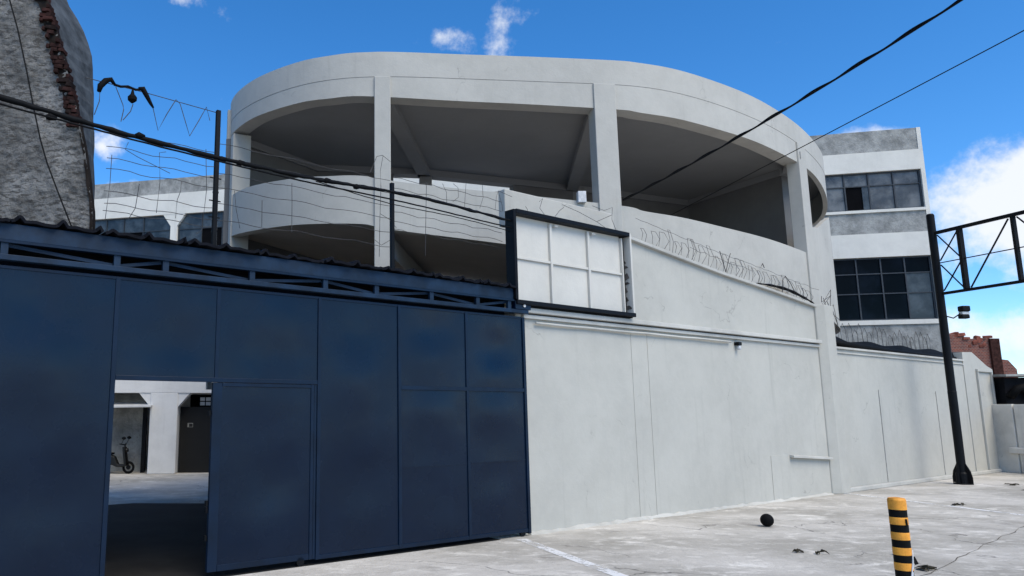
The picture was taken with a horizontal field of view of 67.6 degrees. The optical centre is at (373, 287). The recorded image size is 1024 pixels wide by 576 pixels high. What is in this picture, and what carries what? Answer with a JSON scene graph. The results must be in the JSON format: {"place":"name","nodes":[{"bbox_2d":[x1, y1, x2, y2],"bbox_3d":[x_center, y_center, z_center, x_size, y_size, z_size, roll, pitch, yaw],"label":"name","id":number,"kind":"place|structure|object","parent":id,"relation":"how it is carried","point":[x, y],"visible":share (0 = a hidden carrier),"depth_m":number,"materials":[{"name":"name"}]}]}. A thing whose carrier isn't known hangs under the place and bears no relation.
{"place":"outdoors","nodes":[
{"label":"outdoors","id":0,"kind":"place"},
{"bbox_2d":[110,380,210,473],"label":"yard building","id":1,"kind":"structure","parent":0,"point":[165,425],"depth_m":19.56,"materials":[{"name":"white paint"}]},
{"bbox_2d":[178,407,210,472],"bbox_3d":[-4.632,3.993,19.679,0.940,1.700,0.070,1,-9,-6],"label":"door","id":2,"kind":"structure","parent":1,"relation":"in","point":[194,436],"depth_m":19.64,"materials":[{"name":"metal"}]},
{"bbox_2d":[94,174,508,245],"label":"wing","id":3,"kind":"structure","parent":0,"point":[190,194],"depth_m":33.67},
{"bbox_2d":[95,216,170,238],"bbox_3d":[-11.494,-2.408,34.108,5.000,1.570,0.069,-2,-10,14],"label":"window","id":4,"kind":"structure","parent":3,"relation":"in","point":[139,226],"depth_m":33.97,"materials":[{"name":"glass"}]},
{"bbox_2d":[178,211,223,245],"bbox_3d":[-6.328,-2.616,32.836,4.950,1.570,0.069,-2,-10,14],"label":"window","id":5,"kind":"structure","parent":3,"relation":"in","point":[189,231],"depth_m":33.20,"materials":[{"name":"glass"}]},
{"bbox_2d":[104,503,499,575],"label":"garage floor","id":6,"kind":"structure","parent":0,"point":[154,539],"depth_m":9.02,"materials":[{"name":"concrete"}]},
{"bbox_2d":[67,0,1023,373],"label":"sky","id":7,"kind":"structure","parent":0,"point":[969,117],"materials":[{"name":"blue"}]},
{"bbox_2d":[108,467,1023,575],"bbox_3d":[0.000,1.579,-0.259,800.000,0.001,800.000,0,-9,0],"label":"ground","id":8,"kind":"structure","parent":0,"point":[850,534],"depth_m":9.25,"materials":[{"name":"concrete"}]},
{"bbox_2d":[0,0,95,229],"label":"cement wall","id":9,"kind":"structure","parent":8,"relation":"on","point":[57,52],"depth_m":9.80,"materials":[{"name":"concrete"}]},
{"bbox_2d":[9,0,71,225],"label":"hanging cable","id":10,"kind":"object","parent":9,"relation":"hanging from","point":[35,114],"visible":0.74,"depth_m":9.68,"materials":[{"name":"black rubber"}]},
{"bbox_2d":[111,436,134,473],"bbox_3d":[-6.648,4.307,19.256,1.016,0.944,0.523,0,-9,0],"label":"scooter","id":11,"kind":"object","parent":8,"relation":"on","point":[115,462],"visible":0.68,"depth_m":19.18,"materials":[{"name":"black metal"}]},
{"bbox_2d":[0,265,531,575],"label":"sliding gate","id":12,"kind":"structure","parent":8,"relation":"on","point":[393,426],"depth_m":7.81,"materials":[{"name":"blue metal"}]},
{"bbox_2d":[203,382,313,572],"bbox_3d":[-1.144,1.898,7.668,1.194,1.820,0.059,6,-11,-33],"label":"door leaf","id":13,"kind":"structure","parent":12,"relation":"in","point":[259,509],"depth_m":7.64,"materials":[{"name":"blue metal"}]},
{"bbox_2d":[206,52,839,389],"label":"round ramp building","id":14,"kind":"structure","parent":8,"relation":"on","point":[608,134],"depth_m":14.35,"materials":[{"name":"grey concrete"}]},
{"bbox_2d":[576,191,586,203],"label":"white block","id":15,"kind":"structure","parent":14,"relation":"on","point":[581,197],"depth_m":12.83,"materials":[{"name":"white plastic"}]},
{"bbox_2d":[623,0,962,200],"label":"service cable","id":16,"kind":"object","parent":14,"relation":"attached to","point":[902,36],"visible":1,"depth_m":9.16,"materials":[{"name":"black rubber"}]},
{"bbox_2d":[671,30,1023,214],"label":"service cable","id":17,"kind":"object","parent":14,"relation":"attached to","point":[863,114],"visible":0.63,"depth_m":10.19,"materials":[{"name":"black rubber"}]},
{"bbox_2d":[520,539,627,575],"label":"painted line","id":18,"kind":"object","parent":8,"relation":"on","point":[577,560],"visible":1,"depth_m":8.17,"materials":[{"name":"white paint"}]},
{"bbox_2d":[498,189,1002,534],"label":"boundary wall","id":19,"kind":"structure","parent":8,"relation":"on","point":[669,399],"depth_m":12.68,"materials":[{"name":"grey paint"}]},
{"bbox_2d":[0,223,530,314],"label":"gate header truss","id":20,"kind":"object","parent":19,"relation":"attached to","point":[41,248],"visible":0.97,"depth_m":7.80,"materials":[{"name":"blue metal"}]},
{"bbox_2d":[0,215,517,288],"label":"canopy roof","id":21,"kind":"structure","parent":20,"relation":"on","point":[65,226],"depth_m":7.74,"materials":[{"name":"black metal"}]},
{"bbox_2d":[208,110,220,244],"bbox_3d":[-1.689,-1.153,7.993,0.130,1.572,0.100,6,-11,-34],"label":"fence post","id":22,"kind":"object","parent":21,"relation":"on","point":[215,201],"visible":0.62,"depth_m":7.98,"materials":[{"name":"black metal"}]},
{"bbox_2d":[85,77,216,135],"bbox_3d":[-2.257,-1.815,7.699,1.395,0.390,0.016,6,-11,-35],"label":"zigzag wire","id":23,"kind":"object","parent":22,"relation":"attached to","point":[170,108],"visible":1,"depth_m":7.84,"materials":[{"name":"grey metal"}]},
{"bbox_2d":[94,77,153,120],"bbox_3d":[-2.502,-1.883,7.534,0.592,0.441,0.093,7,-12,-37],"label":"torn black rag","id":24,"kind":"object","parent":23,"relation":"hanging from","point":[132,97],"visible":1,"depth_m":7.54,"materials":[{"name":"black fabric"}]},
{"bbox_2d":[103,142,214,233],"bbox_3d":[-2.157,-1.061,7.648,1.161,0.942,0.018,6,-11,-34],"label":"barbed wire","id":25,"kind":"object","parent":22,"relation":"attached to","point":[204,207],"visible":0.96,"depth_m":7.62,"materials":[{"name":"grey metal"}]},
{"bbox_2d":[217,144,395,256],"bbox_3d":[-0.692,-1.114,8.692,2.391,1.304,0.019,6,-11,-34],"label":"barbed wire","id":26,"kind":"object","parent":22,"relation":"attached to","point":[380,204],"visible":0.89,"depth_m":8.65,"materials":[{"name":"grey metal"}]},
{"bbox_2d":[389,182,394,267],"bbox_3d":[0.234,-0.739,9.285,0.100,1.172,0.100,6,-11,-34],"label":"fence post","id":27,"kind":"object","parent":21,"relation":"on","point":[392,234],"visible":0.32,"depth_m":9.27,"materials":[{"name":"black metal"}]},
{"bbox_2d":[393,177,511,255],"bbox_3d":[1.102,-0.917,9.929,2.110,1.124,0.019,6,-11,-34],"label":"barbed wire","id":28,"kind":"object","parent":27,"relation":"attached to","point":[426,194],"visible":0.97,"depth_m":9.87,"materials":[{"name":"grey metal"}]},
{"bbox_2d":[505,208,635,318],"bbox_3d":[2.924,-0.305,10.886,2.580,1.338,0.175,6,-11,-34],"label":"sign frame","id":29,"kind":"object","parent":19,"relation":"attached to","point":[558,264],"visible":0.97,"depth_m":10.85,"materials":[{"name":"black metal"}]},
{"bbox_2d":[0,94,510,221],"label":"cable bundle","id":30,"kind":"object","parent":29,"relation":"attached to","point":[55,114],"visible":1,"depth_m":7.50,"materials":[{"name":"black rubber"}]},
{"bbox_2d":[0,103,511,227],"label":"thin cable","id":31,"kind":"object","parent":30,"relation":"hanging from","point":[31,112],"visible":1,"depth_m":7.61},
{"bbox_2d":[316,181,508,230],"bbox_3d":[0.663,-0.971,9.158,3.191,0.125,0.170,7,-12,-38],"label":"thin cable","id":32,"kind":"object","parent":30,"relation":"hanging from","point":[414,208],"visible":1,"depth_m":8.96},
{"bbox_2d":[525,198,615,228],"bbox_3d":[3.042,-1.128,11.336,2.086,0.499,0.019,6,-11,-34],"label":"barbed wire","id":33,"kind":"object","parent":19,"relation":"on","point":[579,212],"visible":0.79,"depth_m":11.49,"materials":[{"name":"grey metal"}]},
{"bbox_2d":[636,218,817,300],"bbox_3d":[6.711,-0.402,13.654,6.001,0.924,0.081,6,-11,-34],"label":"concertina wire","id":34,"kind":"object","parent":19,"relation":"attached to","point":[725,261],"visible":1,"depth_m":13.39,"materials":[{"name":"grey metal"}]},
{"bbox_2d":[734,342,741,349],"bbox_3d":[6.460,1.026,13.217,0.100,0.140,0.093,6,-11,-34],"label":"wall lamp","id":35,"kind":"object","parent":19,"relation":"attached to","point":[737,344],"visible":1,"depth_m":13.19,"materials":[{"name":"black metal"}]},
{"bbox_2d":[719,251,794,292],"bbox_3d":[7.289,-0.257,14.074,2.663,0.580,0.016,6,-11,-34],"label":"wire scrap","id":36,"kind":"object","parent":19,"relation":"on","point":[761,265],"visible":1,"depth_m":13.56,"materials":[{"name":"grey metal"}]},
{"bbox_2d":[757,283,813,303],"bbox_3d":[8.047,0.098,14.554,2.102,0.257,0.066,6,-11,-34],"label":"black hose","id":37,"kind":"object","parent":19,"relation":"on","point":[789,290],"visible":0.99,"depth_m":14.59,"materials":[{"name":"rubber"}]},
{"bbox_2d":[821,290,840,326],"bbox_3d":[9.454,0.458,15.548,0.705,0.865,0.200,7,-11,-36],"label":"wire tangle","id":38,"kind":"object","parent":19,"relation":"attached to","point":[836,318],"visible":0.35,"depth_m":15.59,"materials":[{"name":"grey metal"}]},
{"bbox_2d":[835,336,956,358],"bbox_3d":[12.228,1.501,18.168,7.900,0.318,1.360,6,-11,-34],"label":"roof sheeting","id":39,"kind":"object","parent":19,"relation":"on","point":[840,342],"visible":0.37,"depth_m":17.16,"materials":[{"name":"black metal"}]},
{"bbox_2d":[835,323,930,348],"bbox_3d":[12.189,1.150,17.927,5.910,0.546,0.010,6,-11,-34],"label":"concertina wire","id":40,"kind":"object","parent":39,"relation":"on","point":[881,335],"visible":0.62,"depth_m":17.93,"materials":[{"name":"grey metal"}]},
{"bbox_2d":[760,514,773,526],"bbox_3d":[5.510,3.249,10.451,0.176,0.176,0.176,0,-9,0],"label":"ball","id":41,"kind":"object","parent":8,"relation":"on","point":[766,520],"visible":1,"depth_m":10.40,"materials":[{"name":"black rubber"}]},
{"bbox_2d":[815,549,828,553],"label":"leaf litter","id":42,"kind":"object","parent":8,"relation":"on","point":[821,550],"visible":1,"depth_m":8.43,"materials":[{"name":"brown plant"}]},
{"bbox_2d":[887,497,918,575],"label":"bollard","id":43,"kind":"object","parent":8,"relation":"on","point":[905,560],"visible":1,"depth_m":4.36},
{"bbox_2d":[915,565,936,570],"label":"leaf litter","id":44,"kind":"object","parent":8,"relation":"on","point":[925,567],"visible":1,"depth_m":7.59,"materials":[{"name":"brown plant"}]},
{"bbox_2d":[849,493,1023,515],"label":"painted line","id":45,"kind":"object","parent":8,"relation":"on","point":[949,505],"visible":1,"depth_m":12.60,"materials":[{"name":"white paint"}]},
{"bbox_2d":[920,526,1023,575],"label":"expansion joint","id":46,"kind":"object","parent":8,"relation":"on","point":[969,552],"visible":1,"depth_m":8.37,"materials":[{"name":"grey concrete"}]},
{"bbox_2d":[926,210,1023,484],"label":"gantry pole","id":47,"kind":"object","parent":8,"relation":"on","point":[962,474],"visible":1,"depth_m":16.66,"materials":[{"name":"black metal"}]},
{"bbox_2d":[947,306,969,318],"bbox_3d":[13.328,0.555,17.035,0.503,0.292,0.160,0,-9,0],"label":"floodlight","id":48,"kind":"object","parent":47,"relation":"attached to","point":[963,312],"visible":1,"depth_m":16.98,"materials":[{"name":"black metal"}]},
{"bbox_2d":[949,332,1017,377],"bbox_3d":[23.800,4.286,30.914,4.600,4.764,2.600,0,-9,0],"label":"brick ruin","id":49,"kind":"object","parent":8,"relation":"on","point":[986,350],"visible":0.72,"depth_m":30.00,"materials":[{"name":"brick"}]},
{"bbox_2d":[991,404,1023,472],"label":"panel wall","id":50,"kind":"structure","parent":8,"relation":"on","point":[1008,419],"depth_m":19.63,"materials":[{"name":"grey concrete"}]},
{"bbox_2d":[992,374,1023,403],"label":"dark shed","id":51,"kind":"structure","parent":8,"relation":"on","point":[1009,388],"depth_m":20.05,"materials":[{"name":"metal"}]},
{"bbox_2d":[810,127,941,351],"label":"office block","id":52,"kind":"structure","parent":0,"point":[878,209],"depth_m":26.50,"materials":[{"name":"white paint"}]},
{"bbox_2d":[825,170,923,211],"bbox_3d":[17.550,-3.444,26.935,3.870,1.390,0.069,-2,-10,14],"label":"window","id":53,"kind":"structure","parent":52,"relation":"in","point":[896,189],"depth_m":26.82,"materials":[{"name":"glass"}]},
{"bbox_2d":[833,256,937,320],"bbox_3d":[17.919,0.029,26.271,3.110,2.220,0.069,-2,-10,14],"label":"window","id":54,"kind":"structure","parent":52,"relation":"in","point":[892,288],"depth_m":26.26,"materials":[{"name":"glass"}]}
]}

